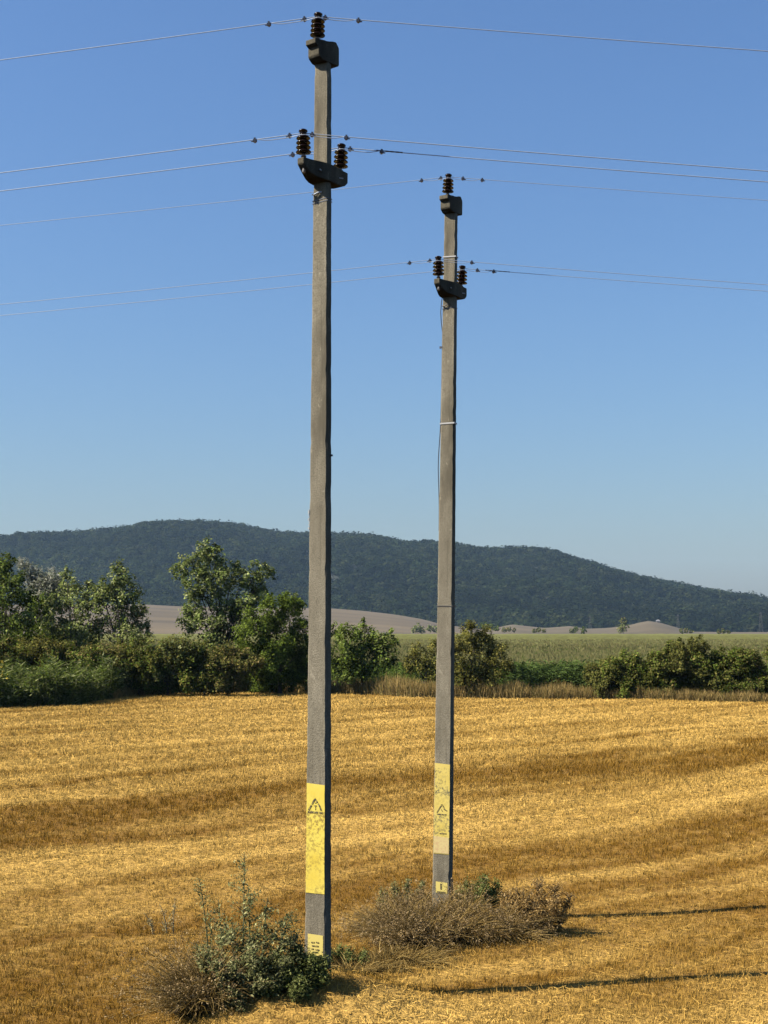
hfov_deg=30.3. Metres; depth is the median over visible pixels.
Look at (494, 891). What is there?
weed
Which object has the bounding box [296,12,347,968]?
utility pole
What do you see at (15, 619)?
tree
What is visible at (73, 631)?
tree
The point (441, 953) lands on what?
grass clump
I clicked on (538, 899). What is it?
dry bush
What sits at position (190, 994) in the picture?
grass clump
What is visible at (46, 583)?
tree
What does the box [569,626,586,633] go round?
shrub
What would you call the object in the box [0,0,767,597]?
sky
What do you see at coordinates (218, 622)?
tree
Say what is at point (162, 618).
bare slope
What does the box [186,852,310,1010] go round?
weed
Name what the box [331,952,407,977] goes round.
grass clump
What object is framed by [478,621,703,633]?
bare mounds
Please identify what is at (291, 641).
shrub
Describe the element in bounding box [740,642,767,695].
shrub
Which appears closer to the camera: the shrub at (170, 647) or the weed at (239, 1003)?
the weed at (239, 1003)
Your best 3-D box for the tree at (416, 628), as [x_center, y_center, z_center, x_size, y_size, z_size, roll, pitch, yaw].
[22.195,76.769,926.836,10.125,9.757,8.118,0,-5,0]
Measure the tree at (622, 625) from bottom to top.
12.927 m
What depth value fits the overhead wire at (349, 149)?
16.21 m
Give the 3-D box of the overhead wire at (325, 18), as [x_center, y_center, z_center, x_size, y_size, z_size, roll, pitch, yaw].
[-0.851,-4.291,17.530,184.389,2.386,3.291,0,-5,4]
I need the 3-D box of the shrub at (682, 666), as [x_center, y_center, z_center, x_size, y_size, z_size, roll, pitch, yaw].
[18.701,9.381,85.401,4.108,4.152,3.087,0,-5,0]
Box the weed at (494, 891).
[453,873,504,910]
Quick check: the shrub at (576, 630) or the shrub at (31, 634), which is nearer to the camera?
the shrub at (31, 634)
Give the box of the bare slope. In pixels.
[0,604,767,633]
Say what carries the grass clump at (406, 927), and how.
on the ground at (268, 1017)
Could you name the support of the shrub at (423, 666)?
on the ground at (268, 1017)
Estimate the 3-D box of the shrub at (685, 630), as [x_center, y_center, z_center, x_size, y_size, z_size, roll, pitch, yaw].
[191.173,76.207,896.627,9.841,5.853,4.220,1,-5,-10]
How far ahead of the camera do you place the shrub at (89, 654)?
87.01 m
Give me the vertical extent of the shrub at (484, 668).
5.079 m
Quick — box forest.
[0,518,767,631]
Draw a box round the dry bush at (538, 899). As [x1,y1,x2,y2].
[497,875,576,934]
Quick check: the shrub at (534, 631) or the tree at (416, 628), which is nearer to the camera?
the shrub at (534, 631)
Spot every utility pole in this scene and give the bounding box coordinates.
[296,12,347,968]
[432,173,466,909]
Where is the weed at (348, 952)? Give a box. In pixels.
[331,940,368,967]
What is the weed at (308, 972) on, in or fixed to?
on the ground at (268, 1017)
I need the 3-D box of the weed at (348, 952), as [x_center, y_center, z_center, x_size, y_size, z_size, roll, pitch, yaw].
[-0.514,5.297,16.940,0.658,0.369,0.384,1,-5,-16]
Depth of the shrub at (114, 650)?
88.65 m
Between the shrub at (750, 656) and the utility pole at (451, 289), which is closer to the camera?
the utility pole at (451, 289)
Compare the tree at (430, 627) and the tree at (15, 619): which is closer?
the tree at (15, 619)
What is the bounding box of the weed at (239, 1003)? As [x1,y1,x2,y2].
[215,975,271,1012]
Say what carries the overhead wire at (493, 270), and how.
attached to the utility pole at (451, 289)
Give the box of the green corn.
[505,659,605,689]
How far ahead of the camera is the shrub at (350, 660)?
90.90 m
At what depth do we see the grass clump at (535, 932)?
18.37 m
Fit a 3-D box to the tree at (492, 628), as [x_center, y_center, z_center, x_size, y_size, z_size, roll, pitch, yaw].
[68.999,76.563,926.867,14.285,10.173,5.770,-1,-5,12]
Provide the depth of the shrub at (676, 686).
85.10 m
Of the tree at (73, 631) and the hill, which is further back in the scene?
the hill
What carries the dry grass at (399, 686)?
on the ground at (268, 1017)
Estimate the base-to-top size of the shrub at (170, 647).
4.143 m
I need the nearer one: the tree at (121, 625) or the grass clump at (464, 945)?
the grass clump at (464, 945)
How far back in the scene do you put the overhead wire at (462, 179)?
20.70 m
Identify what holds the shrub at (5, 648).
on the ground at (268, 1017)
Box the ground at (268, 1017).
[0,677,767,1023]
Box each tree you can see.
[0,552,36,649]
[15,556,71,634]
[37,565,104,653]
[84,557,155,645]
[166,535,277,656]
[411,623,425,633]
[426,625,436,632]
[479,621,500,630]
[616,617,629,633]
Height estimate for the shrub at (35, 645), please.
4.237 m
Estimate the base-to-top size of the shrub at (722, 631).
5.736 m
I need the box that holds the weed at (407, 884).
[375,878,427,908]
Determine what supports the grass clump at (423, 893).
on the ground at (268, 1017)
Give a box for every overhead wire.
[0,132,767,172]
[0,146,767,191]
[0,176,767,225]
[0,258,766,304]
[0,268,761,315]
[1,15,767,59]
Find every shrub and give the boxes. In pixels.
[0,635,42,670]
[3,591,102,654]
[7,632,68,671]
[37,639,110,673]
[77,638,133,689]
[112,635,174,695]
[136,634,203,695]
[169,639,234,695]
[197,640,268,695]
[231,588,308,693]
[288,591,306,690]
[331,617,400,687]
[401,637,436,685]
[433,619,516,694]
[501,627,515,632]
[531,627,545,632]
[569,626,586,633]
[580,654,634,698]
[596,647,653,698]
[623,647,681,693]
[646,637,708,694]
[666,634,726,693]
[679,628,693,633]
[691,644,746,695]
[714,647,766,694]
[717,628,730,633]
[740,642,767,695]
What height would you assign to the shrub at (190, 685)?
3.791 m
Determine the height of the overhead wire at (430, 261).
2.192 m
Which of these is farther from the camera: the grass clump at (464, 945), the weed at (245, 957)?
the grass clump at (464, 945)
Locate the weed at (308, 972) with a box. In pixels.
[249,940,336,1003]
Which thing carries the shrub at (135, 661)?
on the ground at (268, 1017)
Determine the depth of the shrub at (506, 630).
896.35 m
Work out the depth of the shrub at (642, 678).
85.22 m
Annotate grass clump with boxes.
[58,913,287,1023]
[331,885,437,940]
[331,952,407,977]
[332,880,511,958]
[333,937,470,972]
[356,937,469,968]
[367,877,536,952]
[375,878,500,911]
[394,932,474,953]
[460,894,591,948]
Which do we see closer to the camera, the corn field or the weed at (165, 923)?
the weed at (165, 923)
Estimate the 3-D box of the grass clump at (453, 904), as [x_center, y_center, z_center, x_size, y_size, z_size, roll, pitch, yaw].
[0.949,5.172,18.448,2.381,0.841,2.003,0,-5,0]
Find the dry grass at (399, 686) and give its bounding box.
[111,673,767,702]
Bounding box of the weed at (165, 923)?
[143,898,177,935]
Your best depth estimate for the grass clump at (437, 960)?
17.05 m
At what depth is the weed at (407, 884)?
20.85 m
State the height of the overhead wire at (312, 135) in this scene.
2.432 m
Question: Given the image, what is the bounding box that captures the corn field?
[0,633,767,689]
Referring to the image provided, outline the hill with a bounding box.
[14,535,763,631]
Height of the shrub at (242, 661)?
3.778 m
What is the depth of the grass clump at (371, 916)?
18.99 m
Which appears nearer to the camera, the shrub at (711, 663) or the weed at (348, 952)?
the weed at (348, 952)
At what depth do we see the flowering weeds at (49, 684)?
79.26 m
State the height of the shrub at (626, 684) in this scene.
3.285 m
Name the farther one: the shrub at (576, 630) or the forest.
the forest
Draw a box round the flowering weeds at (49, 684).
[0,652,183,707]

